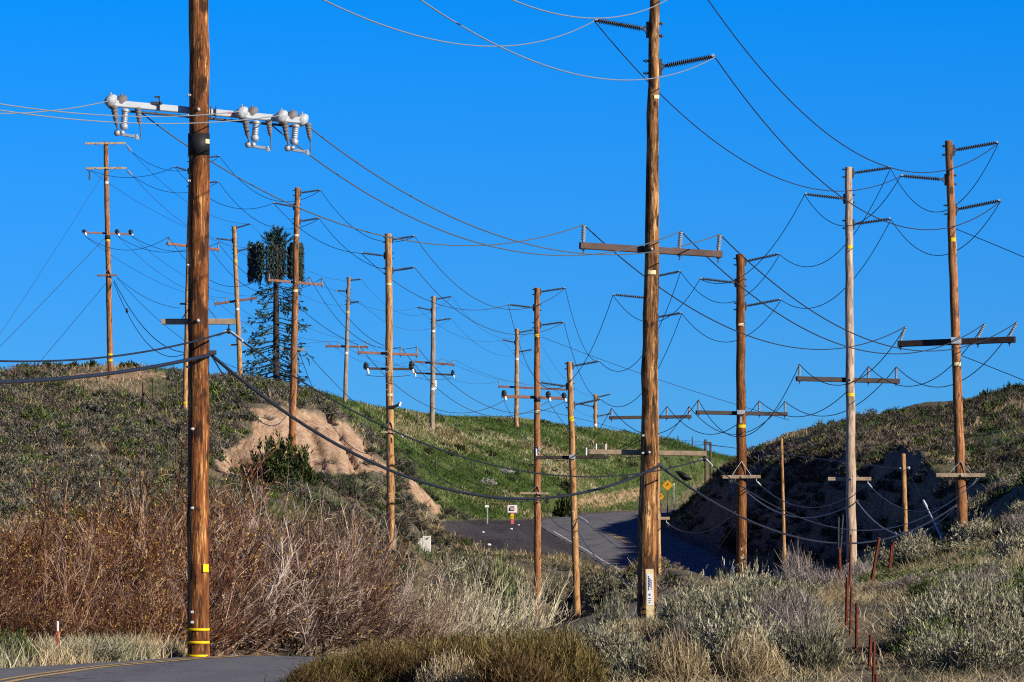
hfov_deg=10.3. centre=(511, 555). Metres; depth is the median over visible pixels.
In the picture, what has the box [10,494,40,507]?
sagebrush
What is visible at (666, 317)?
power wire
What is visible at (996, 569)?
rabbitbrush
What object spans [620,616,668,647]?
dry grass clump
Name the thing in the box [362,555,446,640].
willow shrub
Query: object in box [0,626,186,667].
verge grass
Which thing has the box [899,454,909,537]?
stub pole
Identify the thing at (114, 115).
power wire
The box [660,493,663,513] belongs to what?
diamond sign
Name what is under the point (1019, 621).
sage shrub
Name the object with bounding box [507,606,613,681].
weed clump
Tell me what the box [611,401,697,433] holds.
power wire
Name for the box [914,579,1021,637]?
sage shrub
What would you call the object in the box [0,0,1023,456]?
sky
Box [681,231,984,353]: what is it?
power wire
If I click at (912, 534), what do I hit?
telephone cable
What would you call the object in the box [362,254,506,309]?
power wire
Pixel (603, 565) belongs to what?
telephone cable
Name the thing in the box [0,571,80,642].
willow shrub
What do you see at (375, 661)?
weed clump
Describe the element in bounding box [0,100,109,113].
power wire
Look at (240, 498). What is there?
willow shrub
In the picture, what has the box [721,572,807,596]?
sage shrub
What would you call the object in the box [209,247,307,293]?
power wire
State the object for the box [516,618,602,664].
weed clump
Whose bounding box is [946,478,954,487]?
sagebrush
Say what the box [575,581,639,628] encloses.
rabbitbrush
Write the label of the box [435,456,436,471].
fence post
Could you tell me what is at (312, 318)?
power wire
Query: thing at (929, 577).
sage shrub
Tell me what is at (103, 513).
willow shrub
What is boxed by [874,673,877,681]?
fence post
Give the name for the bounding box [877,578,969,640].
rabbitbrush
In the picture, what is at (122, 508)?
sagebrush
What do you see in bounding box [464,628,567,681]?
weed clump
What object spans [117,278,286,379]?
power wire
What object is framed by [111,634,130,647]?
sage shrub
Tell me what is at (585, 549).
edge line
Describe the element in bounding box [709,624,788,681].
dry grass clump
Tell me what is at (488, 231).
power wire
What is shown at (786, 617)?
shrub
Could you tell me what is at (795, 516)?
telephone cable
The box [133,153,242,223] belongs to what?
power wire
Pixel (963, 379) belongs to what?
power wire
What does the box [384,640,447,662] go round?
weed clump
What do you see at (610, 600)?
sage shrub
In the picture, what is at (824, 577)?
dead shrub
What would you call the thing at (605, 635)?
rabbitbrush
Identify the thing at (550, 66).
power wire
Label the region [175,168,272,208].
power wire
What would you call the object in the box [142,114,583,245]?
power wire
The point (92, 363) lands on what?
dark bush
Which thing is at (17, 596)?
willow shrub
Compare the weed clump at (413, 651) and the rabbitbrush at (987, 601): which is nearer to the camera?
the weed clump at (413, 651)
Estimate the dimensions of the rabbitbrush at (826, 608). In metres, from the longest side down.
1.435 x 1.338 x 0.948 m
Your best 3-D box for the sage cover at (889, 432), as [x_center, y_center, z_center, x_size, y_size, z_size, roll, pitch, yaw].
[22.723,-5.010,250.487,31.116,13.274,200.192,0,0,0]
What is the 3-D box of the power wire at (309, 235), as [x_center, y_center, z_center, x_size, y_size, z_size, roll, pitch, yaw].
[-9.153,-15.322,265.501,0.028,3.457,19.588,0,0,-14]
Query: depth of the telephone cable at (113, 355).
80.91 m
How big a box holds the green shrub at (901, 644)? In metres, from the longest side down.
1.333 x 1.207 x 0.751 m
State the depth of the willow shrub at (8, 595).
110.95 m
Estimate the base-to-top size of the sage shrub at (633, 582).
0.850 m
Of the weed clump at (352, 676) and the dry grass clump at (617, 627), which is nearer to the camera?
the weed clump at (352, 676)
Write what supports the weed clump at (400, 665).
on the ground at (496, 532)
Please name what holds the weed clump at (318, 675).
on the ground at (496, 532)
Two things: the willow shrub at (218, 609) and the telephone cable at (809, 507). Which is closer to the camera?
the willow shrub at (218, 609)
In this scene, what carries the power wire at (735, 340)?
attached to the power pole at (741, 476)
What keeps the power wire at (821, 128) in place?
attached to the power pole at (959, 474)
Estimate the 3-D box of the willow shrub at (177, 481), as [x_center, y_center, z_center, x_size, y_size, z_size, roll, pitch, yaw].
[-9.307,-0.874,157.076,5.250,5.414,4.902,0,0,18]
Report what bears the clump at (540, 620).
on the ground at (496, 532)
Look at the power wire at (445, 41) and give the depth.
84.54 m
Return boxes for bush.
[41,362,55,367]
[56,362,70,367]
[69,361,82,368]
[82,360,98,366]
[117,360,138,367]
[238,429,322,485]
[445,449,456,456]
[449,443,466,450]
[480,477,497,484]
[487,448,496,455]
[499,467,514,473]
[552,491,570,516]
[559,477,569,493]
[728,479,746,497]
[881,409,894,414]
[977,388,993,398]
[1002,381,1012,390]
[1013,381,1023,389]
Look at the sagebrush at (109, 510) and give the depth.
206.81 m
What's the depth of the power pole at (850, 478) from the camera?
179.89 m
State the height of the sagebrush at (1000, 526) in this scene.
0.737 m
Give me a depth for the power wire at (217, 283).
282.02 m
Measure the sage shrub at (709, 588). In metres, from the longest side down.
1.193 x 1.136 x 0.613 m
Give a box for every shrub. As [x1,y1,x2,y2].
[0,426,154,594]
[0,458,83,560]
[0,461,100,600]
[0,470,102,639]
[0,478,95,596]
[0,492,68,564]
[0,502,57,572]
[0,508,119,642]
[0,511,53,630]
[0,522,44,618]
[0,528,15,592]
[0,548,20,626]
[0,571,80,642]
[0,626,43,662]
[1,422,175,585]
[5,506,133,635]
[13,435,212,640]
[14,462,186,610]
[15,446,128,557]
[15,509,183,639]
[16,494,115,563]
[54,475,184,548]
[61,448,186,577]
[64,402,257,601]
[67,636,130,661]
[73,571,214,651]
[77,472,247,632]
[78,497,247,638]
[89,427,262,557]
[100,490,280,655]
[107,445,296,586]
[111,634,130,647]
[122,439,253,545]
[131,486,324,650]
[141,411,329,632]
[152,488,358,655]
[156,440,279,544]
[157,439,323,584]
[183,478,375,655]
[209,468,343,570]
[216,508,377,640]
[237,493,335,575]
[238,477,411,656]
[261,488,429,647]
[264,480,410,608]
[269,489,398,585]
[314,487,424,627]
[317,531,463,650]
[319,501,430,613]
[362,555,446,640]
[376,566,478,643]
[389,550,442,630]
[391,563,486,639]
[408,560,420,571]
[417,566,445,588]
[418,558,502,628]
[431,547,472,589]
[433,578,462,601]
[458,543,497,587]
[479,545,534,614]
[484,542,525,624]
[541,560,567,607]
[578,562,631,605]
[586,615,676,676]
[599,591,620,608]
[602,588,623,600]
[617,581,637,603]
[624,574,664,588]
[654,588,691,602]
[657,565,707,614]
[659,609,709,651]
[661,556,669,564]
[661,583,753,636]
[661,591,713,619]
[664,578,721,607]
[673,608,708,636]
[686,596,788,673]
[699,581,736,598]
[710,559,748,585]
[716,548,768,583]
[717,577,778,601]
[718,650,801,677]
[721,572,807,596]
[736,577,784,601]
[762,595,853,647]
[764,574,802,592]
[764,581,829,595]
[771,539,822,581]
[777,565,810,583]
[781,570,824,592]
[796,559,862,588]
[828,557,880,579]
[852,567,908,584]
[861,542,889,565]
[870,568,947,590]
[874,575,896,584]
[880,562,980,580]
[884,613,967,661]
[887,525,936,555]
[893,534,935,565]
[901,572,944,600]
[907,567,944,592]
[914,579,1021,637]
[925,608,1023,673]
[927,565,1001,589]
[930,573,962,584]
[933,565,975,586]
[937,537,992,551]
[942,624,1023,667]
[946,508,998,542]
[958,561,1006,588]
[967,490,994,516]
[968,512,978,525]
[972,606,1023,658]
[974,554,1010,571]
[975,557,1017,571]
[983,563,1023,599]
[984,515,1023,562]
[986,562,1020,580]
[990,476,1010,494]
[990,588,1023,638]
[998,510,1023,529]
[1005,467,1020,487]
[1005,558,1023,588]
[1006,504,1023,534]
[1010,500,1023,513]
[1019,465,1023,479]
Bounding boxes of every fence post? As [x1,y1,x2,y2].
[142,382,143,400]
[152,379,154,400]
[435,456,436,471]
[704,439,706,484]
[709,442,711,477]
[837,517,839,573]
[838,548,841,580]
[840,515,843,548]
[845,577,848,625]
[849,534,851,587]
[849,586,852,635]
[855,602,857,653]
[867,635,871,670]
[871,537,880,582]
[872,641,875,681]
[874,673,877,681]
[890,542,893,569]
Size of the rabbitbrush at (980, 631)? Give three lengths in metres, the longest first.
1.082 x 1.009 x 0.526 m
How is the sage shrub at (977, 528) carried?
on the ground at (496, 532)
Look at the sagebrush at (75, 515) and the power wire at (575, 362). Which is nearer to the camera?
the sagebrush at (75, 515)
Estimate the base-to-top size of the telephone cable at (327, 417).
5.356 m
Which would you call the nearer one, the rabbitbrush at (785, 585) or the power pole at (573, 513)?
the rabbitbrush at (785, 585)
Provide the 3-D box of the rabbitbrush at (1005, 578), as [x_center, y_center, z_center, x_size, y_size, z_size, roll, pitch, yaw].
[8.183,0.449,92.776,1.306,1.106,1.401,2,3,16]
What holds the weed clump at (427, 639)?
on the ground at (496, 532)
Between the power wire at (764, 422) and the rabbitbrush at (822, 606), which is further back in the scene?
the power wire at (764, 422)
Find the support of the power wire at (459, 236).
attached to the power pole at (649, 452)
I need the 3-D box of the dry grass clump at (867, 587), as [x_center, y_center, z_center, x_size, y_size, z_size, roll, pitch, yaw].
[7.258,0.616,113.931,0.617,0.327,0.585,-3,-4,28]
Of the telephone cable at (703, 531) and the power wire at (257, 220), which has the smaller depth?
the telephone cable at (703, 531)
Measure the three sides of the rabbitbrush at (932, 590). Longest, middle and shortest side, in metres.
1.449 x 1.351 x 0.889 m
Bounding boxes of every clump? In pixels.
[122,637,160,659]
[156,640,186,657]
[279,661,354,681]
[282,654,324,681]
[285,658,326,678]
[292,649,333,671]
[294,646,365,681]
[300,641,390,681]
[300,654,338,667]
[339,632,389,659]
[341,636,423,681]
[341,639,398,663]
[348,648,409,681]
[360,631,419,655]
[370,631,419,651]
[376,643,429,681]
[381,632,425,647]
[383,632,436,656]
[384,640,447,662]
[385,641,439,681]
[400,631,488,681]
[405,631,464,655]
[413,629,485,650]
[413,644,483,681]
[419,624,522,681]
[422,631,502,662]
[427,630,492,644]
[432,629,494,646]
[450,628,498,651]
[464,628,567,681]
[469,617,547,656]
[478,583,588,634]
[497,616,554,645]
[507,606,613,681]
[507,630,557,658]
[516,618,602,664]
[525,660,599,681]
[526,623,617,681]
[532,627,597,653]
[597,632,644,657]
[598,618,640,639]
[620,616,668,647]
[632,624,716,681]
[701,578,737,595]
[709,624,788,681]
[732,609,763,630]
[798,589,833,604]
[817,606,843,634]
[824,579,844,592]
[861,579,883,592]
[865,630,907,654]
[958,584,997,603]
[998,547,1023,570]
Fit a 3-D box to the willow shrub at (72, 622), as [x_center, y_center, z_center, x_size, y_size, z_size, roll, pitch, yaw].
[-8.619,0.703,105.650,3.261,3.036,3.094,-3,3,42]
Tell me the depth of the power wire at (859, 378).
166.92 m
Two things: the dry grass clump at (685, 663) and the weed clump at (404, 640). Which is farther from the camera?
the weed clump at (404, 640)
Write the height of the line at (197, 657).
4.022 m
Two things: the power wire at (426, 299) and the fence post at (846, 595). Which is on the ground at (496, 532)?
the fence post at (846, 595)
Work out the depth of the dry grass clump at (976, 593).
90.22 m
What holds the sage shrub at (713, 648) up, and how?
on the ground at (496, 532)
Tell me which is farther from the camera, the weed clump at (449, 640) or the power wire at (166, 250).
the power wire at (166, 250)
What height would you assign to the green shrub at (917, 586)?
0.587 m
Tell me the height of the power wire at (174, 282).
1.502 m
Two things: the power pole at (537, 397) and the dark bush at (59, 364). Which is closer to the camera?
the power pole at (537, 397)
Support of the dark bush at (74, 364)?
on the ground at (496, 532)
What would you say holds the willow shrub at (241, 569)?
on the ground at (496, 532)
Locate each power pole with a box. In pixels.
[82,141,132,379]
[104,0,311,656]
[166,155,219,409]
[214,223,257,373]
[267,187,322,460]
[325,277,367,401]
[357,233,418,555]
[413,296,454,428]
[498,329,566,427]
[501,287,566,626]
[535,360,606,619]
[579,0,722,621]
[580,394,610,427]
[609,270,691,575]
[696,253,787,576]
[796,166,899,569]
[897,140,1017,529]
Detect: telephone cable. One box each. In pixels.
[0,330,228,361]
[0,353,211,383]
[114,281,183,352]
[114,283,183,356]
[211,355,659,499]
[212,357,293,425]
[230,333,703,476]
[298,350,384,453]
[305,351,532,501]
[394,444,541,501]
[539,501,568,530]
[577,531,633,587]
[660,466,957,543]
[666,511,735,532]
[712,464,977,530]
[746,491,845,517]
[756,481,867,507]
[856,501,956,535]
[867,480,977,511]
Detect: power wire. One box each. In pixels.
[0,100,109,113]
[0,103,239,116]
[0,110,279,123]
[85,236,167,249]
[86,237,214,299]
[90,167,173,177]
[91,171,212,237]
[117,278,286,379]
[132,152,218,170]
[132,236,216,251]
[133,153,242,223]
[133,176,217,192]
[133,237,242,295]
[134,252,225,297]
[136,180,247,247]
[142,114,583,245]
[169,238,267,286]
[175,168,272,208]
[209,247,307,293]
[219,244,319,289]
[220,157,319,201]
[220,184,317,228]
[228,299,337,341]
[251,224,360,280]
[254,251,357,304]
[256,296,366,341]
[269,273,358,344]
[272,126,680,255]
[273,203,360,253]
[309,276,398,348]
[311,128,719,254]
[319,218,407,270]
[321,191,410,241]
[322,279,415,348]
[323,0,593,46]
[359,346,502,412]
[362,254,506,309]
[402,349,547,416]
[415,237,562,309]
[415,268,563,334]
[418,348,563,412]
[420,0,714,80]
[455,360,553,385]
[508,305,538,382]
[512,0,666,18]
[536,411,609,460]
[539,295,612,388]
[540,409,720,463]
[543,337,787,419]
[564,324,597,398]
[565,288,594,360]
[578,517,637,563]
[586,226,905,349]
[595,22,900,191]
[600,272,680,371]
[601,314,681,406]
[606,408,687,457]
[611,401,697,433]
[613,279,699,321]
[667,403,757,434]
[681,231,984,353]
[681,256,778,302]
[682,300,780,341]
[689,401,784,434]
[698,366,798,436]
[700,195,804,283]
[706,444,898,468]
[708,0,998,172]
[715,57,1000,229]
[720,234,1016,351]
[759,368,867,416]
[779,170,889,266]
[781,220,890,308]
[785,366,896,415]
[799,332,901,385]
[804,177,899,225]
[868,327,981,386]
[890,144,997,211]
[891,203,999,255]
[896,329,1011,387]
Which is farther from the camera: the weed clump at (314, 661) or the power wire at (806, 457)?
the power wire at (806, 457)
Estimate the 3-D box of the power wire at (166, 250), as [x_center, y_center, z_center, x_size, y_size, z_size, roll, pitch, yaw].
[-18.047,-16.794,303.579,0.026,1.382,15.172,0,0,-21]
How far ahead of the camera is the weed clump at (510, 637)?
67.92 m
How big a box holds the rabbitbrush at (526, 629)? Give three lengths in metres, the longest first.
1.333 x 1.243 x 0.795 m
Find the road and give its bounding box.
[0,510,829,681]
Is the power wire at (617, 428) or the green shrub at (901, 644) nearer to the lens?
the green shrub at (901, 644)
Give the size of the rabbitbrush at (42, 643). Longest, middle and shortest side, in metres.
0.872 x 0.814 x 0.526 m
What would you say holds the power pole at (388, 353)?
on the ground at (496, 532)
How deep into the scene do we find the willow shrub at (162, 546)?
133.62 m
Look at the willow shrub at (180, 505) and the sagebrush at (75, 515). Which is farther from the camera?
the sagebrush at (75, 515)
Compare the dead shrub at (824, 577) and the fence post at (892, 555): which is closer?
the dead shrub at (824, 577)
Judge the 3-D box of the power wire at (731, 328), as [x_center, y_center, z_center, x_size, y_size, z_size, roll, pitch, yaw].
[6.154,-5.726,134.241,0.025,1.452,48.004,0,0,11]
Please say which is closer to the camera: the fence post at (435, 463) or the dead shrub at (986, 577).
the dead shrub at (986, 577)
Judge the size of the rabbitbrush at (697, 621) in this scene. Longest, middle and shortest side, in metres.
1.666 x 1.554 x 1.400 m
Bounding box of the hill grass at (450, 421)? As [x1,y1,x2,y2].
[311,386,754,532]
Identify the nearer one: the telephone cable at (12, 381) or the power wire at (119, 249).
the telephone cable at (12, 381)
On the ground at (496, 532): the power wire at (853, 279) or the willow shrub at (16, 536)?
the willow shrub at (16, 536)
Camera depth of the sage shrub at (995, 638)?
74.95 m
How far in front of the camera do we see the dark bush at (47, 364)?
317.78 m
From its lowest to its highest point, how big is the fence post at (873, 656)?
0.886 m
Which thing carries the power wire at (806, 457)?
attached to the stub pole at (904, 490)
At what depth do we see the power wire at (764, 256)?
190.61 m
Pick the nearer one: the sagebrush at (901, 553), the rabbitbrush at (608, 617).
the rabbitbrush at (608, 617)
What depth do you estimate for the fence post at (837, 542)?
133.99 m
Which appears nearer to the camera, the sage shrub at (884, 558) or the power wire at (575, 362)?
the sage shrub at (884, 558)
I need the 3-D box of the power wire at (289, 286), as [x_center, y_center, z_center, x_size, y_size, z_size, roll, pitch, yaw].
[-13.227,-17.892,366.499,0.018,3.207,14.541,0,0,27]
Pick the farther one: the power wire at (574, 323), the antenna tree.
the antenna tree
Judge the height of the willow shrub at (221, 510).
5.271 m
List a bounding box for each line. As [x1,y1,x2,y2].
[0,531,779,680]
[5,531,771,681]
[553,531,618,568]
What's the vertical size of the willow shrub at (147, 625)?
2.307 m
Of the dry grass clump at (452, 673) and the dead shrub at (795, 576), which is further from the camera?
the dead shrub at (795, 576)
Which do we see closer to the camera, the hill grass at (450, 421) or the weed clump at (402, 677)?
the weed clump at (402, 677)
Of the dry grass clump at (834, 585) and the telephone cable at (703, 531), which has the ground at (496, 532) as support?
the dry grass clump at (834, 585)
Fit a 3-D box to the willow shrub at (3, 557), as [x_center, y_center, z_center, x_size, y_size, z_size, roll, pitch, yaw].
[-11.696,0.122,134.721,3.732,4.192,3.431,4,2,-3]
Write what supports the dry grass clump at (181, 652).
on the ground at (496, 532)
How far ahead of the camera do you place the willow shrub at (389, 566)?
174.81 m
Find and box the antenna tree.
[242,224,314,386]
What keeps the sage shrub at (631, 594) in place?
on the ground at (496, 532)
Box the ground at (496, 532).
[0,366,1023,681]
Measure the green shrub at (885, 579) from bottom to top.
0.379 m
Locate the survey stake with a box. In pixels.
[57,621,58,644]
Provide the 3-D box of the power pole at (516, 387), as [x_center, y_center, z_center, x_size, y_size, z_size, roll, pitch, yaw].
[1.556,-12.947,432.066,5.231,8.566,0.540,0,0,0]
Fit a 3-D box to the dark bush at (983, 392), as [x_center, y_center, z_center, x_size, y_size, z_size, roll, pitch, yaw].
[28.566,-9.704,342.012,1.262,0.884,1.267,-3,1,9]
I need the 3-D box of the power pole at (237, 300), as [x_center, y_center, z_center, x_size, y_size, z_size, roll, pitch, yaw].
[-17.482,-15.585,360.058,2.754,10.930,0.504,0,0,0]
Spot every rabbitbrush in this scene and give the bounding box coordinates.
[33,637,66,657]
[495,615,552,644]
[556,616,602,638]
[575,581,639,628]
[576,616,647,648]
[588,613,628,635]
[602,628,668,681]
[616,606,670,630]
[638,610,663,627]
[647,572,718,620]
[658,596,716,641]
[671,574,775,654]
[674,578,712,597]
[690,580,757,614]
[707,552,802,622]
[710,564,775,602]
[734,566,845,641]
[742,566,778,587]
[761,577,846,640]
[767,591,857,671]
[773,578,817,601]
[779,586,842,632]
[798,581,837,625]
[819,599,842,620]
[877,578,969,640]
[893,606,979,669]
[918,561,980,608]
[929,558,1002,607]
[939,583,1007,623]
[944,566,996,594]
[964,619,1012,643]
[973,578,1021,613]
[976,557,1015,578]
[987,550,1023,591]
[995,584,1023,614]
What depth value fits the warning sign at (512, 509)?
345.93 m
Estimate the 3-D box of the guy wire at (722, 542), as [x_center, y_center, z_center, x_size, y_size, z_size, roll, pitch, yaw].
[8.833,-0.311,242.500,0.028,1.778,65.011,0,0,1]
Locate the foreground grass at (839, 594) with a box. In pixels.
[258,532,1023,681]
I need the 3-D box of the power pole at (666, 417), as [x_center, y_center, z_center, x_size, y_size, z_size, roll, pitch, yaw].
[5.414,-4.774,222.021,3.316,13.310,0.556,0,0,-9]
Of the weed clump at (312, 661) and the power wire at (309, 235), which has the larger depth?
the power wire at (309, 235)
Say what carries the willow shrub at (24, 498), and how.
on the ground at (496, 532)
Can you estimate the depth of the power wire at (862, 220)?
166.22 m
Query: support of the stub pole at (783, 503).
on the ground at (496, 532)
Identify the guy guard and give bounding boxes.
[922,500,942,537]
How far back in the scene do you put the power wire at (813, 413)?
195.08 m
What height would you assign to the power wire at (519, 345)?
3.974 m
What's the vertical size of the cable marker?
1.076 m
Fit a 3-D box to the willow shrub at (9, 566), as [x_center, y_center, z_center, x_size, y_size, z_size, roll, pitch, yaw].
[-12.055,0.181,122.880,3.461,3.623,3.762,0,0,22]
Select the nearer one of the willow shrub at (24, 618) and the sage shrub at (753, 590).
the sage shrub at (753, 590)
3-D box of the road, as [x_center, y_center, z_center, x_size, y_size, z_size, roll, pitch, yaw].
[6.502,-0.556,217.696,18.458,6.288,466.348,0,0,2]
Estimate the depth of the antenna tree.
375.64 m
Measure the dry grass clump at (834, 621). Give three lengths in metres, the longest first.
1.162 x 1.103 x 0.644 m
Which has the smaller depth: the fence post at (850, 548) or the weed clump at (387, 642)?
the weed clump at (387, 642)
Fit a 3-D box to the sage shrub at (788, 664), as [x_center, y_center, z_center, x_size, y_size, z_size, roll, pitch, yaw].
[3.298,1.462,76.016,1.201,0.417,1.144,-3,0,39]
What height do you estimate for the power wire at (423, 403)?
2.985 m
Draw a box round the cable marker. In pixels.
[646,569,653,618]
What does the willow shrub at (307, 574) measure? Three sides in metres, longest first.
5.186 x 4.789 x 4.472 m
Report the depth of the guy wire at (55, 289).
307.30 m
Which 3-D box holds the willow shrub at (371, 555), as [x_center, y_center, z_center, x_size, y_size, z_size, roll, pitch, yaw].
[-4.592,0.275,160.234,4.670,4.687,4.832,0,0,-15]
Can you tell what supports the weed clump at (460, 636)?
on the ground at (496, 532)
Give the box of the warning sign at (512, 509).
[508,505,516,523]
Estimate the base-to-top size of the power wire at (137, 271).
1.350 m
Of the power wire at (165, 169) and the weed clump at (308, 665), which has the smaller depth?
the weed clump at (308, 665)
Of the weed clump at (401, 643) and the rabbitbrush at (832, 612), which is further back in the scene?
the rabbitbrush at (832, 612)
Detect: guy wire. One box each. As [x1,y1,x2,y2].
[1,176,101,331]
[10,238,104,335]
[33,283,105,369]
[708,523,735,564]
[955,228,1023,256]
[963,356,1023,380]
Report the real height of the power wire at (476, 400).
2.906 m
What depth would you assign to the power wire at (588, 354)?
230.43 m
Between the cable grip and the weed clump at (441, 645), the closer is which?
the weed clump at (441, 645)
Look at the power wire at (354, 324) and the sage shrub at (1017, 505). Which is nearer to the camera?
the sage shrub at (1017, 505)
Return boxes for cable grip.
[230,331,243,341]
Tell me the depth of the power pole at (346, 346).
372.91 m
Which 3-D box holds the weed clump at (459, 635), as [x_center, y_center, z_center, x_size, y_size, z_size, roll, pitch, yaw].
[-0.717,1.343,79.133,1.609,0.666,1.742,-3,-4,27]
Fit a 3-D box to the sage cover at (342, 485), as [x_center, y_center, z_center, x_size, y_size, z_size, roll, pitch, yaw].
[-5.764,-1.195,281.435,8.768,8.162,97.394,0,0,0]
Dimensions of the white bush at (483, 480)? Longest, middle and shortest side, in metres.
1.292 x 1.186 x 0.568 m
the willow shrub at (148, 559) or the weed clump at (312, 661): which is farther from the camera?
the willow shrub at (148, 559)
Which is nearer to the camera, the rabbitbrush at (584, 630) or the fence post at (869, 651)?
the fence post at (869, 651)
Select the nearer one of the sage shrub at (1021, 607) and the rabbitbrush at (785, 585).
the sage shrub at (1021, 607)
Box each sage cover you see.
[0,361,421,606]
[304,464,474,599]
[434,538,690,629]
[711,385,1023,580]
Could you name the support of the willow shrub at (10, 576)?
on the ground at (496, 532)
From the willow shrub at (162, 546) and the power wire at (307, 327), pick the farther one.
the power wire at (307, 327)
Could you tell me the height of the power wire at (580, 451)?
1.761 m
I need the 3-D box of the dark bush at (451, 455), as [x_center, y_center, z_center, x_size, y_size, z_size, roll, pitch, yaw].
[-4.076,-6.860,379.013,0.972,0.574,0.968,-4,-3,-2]
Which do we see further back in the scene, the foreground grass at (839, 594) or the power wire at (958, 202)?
the power wire at (958, 202)
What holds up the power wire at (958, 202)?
attached to the power pole at (959, 474)
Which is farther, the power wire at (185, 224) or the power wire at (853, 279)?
the power wire at (185, 224)
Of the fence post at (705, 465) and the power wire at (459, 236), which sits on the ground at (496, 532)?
the fence post at (705, 465)
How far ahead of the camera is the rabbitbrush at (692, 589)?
104.17 m
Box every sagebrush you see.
[0,504,26,512]
[3,511,25,519]
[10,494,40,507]
[43,507,67,517]
[51,502,71,509]
[68,508,85,520]
[104,505,115,517]
[112,500,130,513]
[461,513,474,519]
[862,557,886,572]
[885,541,927,562]
[893,551,907,566]
[928,450,941,458]
[930,530,969,551]
[936,542,957,555]
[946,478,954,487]
[963,533,994,542]
[970,531,990,540]
[982,526,1010,542]
[993,520,1009,537]
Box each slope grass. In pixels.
[0,359,672,625]
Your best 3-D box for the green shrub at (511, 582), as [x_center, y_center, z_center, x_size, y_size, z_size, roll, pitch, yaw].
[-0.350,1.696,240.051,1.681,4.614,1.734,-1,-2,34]
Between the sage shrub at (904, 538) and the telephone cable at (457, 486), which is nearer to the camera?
the sage shrub at (904, 538)
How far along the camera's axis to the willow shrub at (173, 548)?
123.14 m
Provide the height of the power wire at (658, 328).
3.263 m
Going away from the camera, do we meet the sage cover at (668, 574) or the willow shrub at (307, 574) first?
the willow shrub at (307, 574)
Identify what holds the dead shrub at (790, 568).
on the ground at (496, 532)
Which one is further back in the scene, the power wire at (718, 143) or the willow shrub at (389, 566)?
the willow shrub at (389, 566)
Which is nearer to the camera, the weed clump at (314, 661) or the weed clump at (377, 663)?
the weed clump at (377, 663)
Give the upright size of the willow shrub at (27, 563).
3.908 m
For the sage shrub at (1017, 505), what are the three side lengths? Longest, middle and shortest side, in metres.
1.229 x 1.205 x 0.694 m
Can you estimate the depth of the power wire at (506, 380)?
414.13 m
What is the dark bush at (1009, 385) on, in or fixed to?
on the ground at (496, 532)
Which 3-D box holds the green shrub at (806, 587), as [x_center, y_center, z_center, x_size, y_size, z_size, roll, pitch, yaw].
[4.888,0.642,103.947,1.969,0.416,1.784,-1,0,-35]
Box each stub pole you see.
[780,438,785,573]
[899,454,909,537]
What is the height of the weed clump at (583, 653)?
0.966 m
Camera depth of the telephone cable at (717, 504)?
126.20 m
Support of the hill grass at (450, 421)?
on the ground at (496, 532)
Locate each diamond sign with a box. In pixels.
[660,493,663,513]
[662,480,672,513]
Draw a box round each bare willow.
[398,559,513,639]
[400,559,492,637]
[426,561,531,636]
[436,564,556,637]
[462,565,574,637]
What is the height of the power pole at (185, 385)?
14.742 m
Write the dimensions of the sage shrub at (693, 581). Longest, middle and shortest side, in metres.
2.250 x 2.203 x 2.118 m
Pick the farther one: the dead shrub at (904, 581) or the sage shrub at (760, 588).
the dead shrub at (904, 581)
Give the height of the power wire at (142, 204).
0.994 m
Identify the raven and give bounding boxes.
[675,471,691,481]
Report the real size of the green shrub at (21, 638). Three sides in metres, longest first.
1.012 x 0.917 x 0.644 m
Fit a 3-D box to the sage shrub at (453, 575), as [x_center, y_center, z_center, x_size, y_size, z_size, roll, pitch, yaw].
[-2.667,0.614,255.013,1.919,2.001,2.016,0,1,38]
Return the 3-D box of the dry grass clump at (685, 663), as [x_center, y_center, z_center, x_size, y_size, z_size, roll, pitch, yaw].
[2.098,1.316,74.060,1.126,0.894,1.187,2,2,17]
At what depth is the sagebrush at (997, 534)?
153.00 m
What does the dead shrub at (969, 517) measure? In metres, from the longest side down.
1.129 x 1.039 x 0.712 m
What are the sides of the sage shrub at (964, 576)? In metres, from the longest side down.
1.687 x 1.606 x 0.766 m
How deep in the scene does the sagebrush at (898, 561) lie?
151.91 m
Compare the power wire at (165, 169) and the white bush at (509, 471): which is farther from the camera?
the white bush at (509, 471)
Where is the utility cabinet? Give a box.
[418,536,430,553]
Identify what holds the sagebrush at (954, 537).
on the ground at (496, 532)
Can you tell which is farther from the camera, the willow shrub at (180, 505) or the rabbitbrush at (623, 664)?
the willow shrub at (180, 505)
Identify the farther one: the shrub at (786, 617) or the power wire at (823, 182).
the power wire at (823, 182)
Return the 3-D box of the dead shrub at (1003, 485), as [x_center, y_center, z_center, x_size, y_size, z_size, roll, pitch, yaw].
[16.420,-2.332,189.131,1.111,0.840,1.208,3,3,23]
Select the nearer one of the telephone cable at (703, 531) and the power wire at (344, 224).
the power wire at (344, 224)
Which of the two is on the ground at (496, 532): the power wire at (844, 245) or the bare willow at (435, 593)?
the bare willow at (435, 593)
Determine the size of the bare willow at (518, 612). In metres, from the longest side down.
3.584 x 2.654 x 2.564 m
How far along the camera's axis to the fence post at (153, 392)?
297.96 m
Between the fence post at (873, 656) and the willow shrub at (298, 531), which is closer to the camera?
the fence post at (873, 656)
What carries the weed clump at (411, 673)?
on the ground at (496, 532)

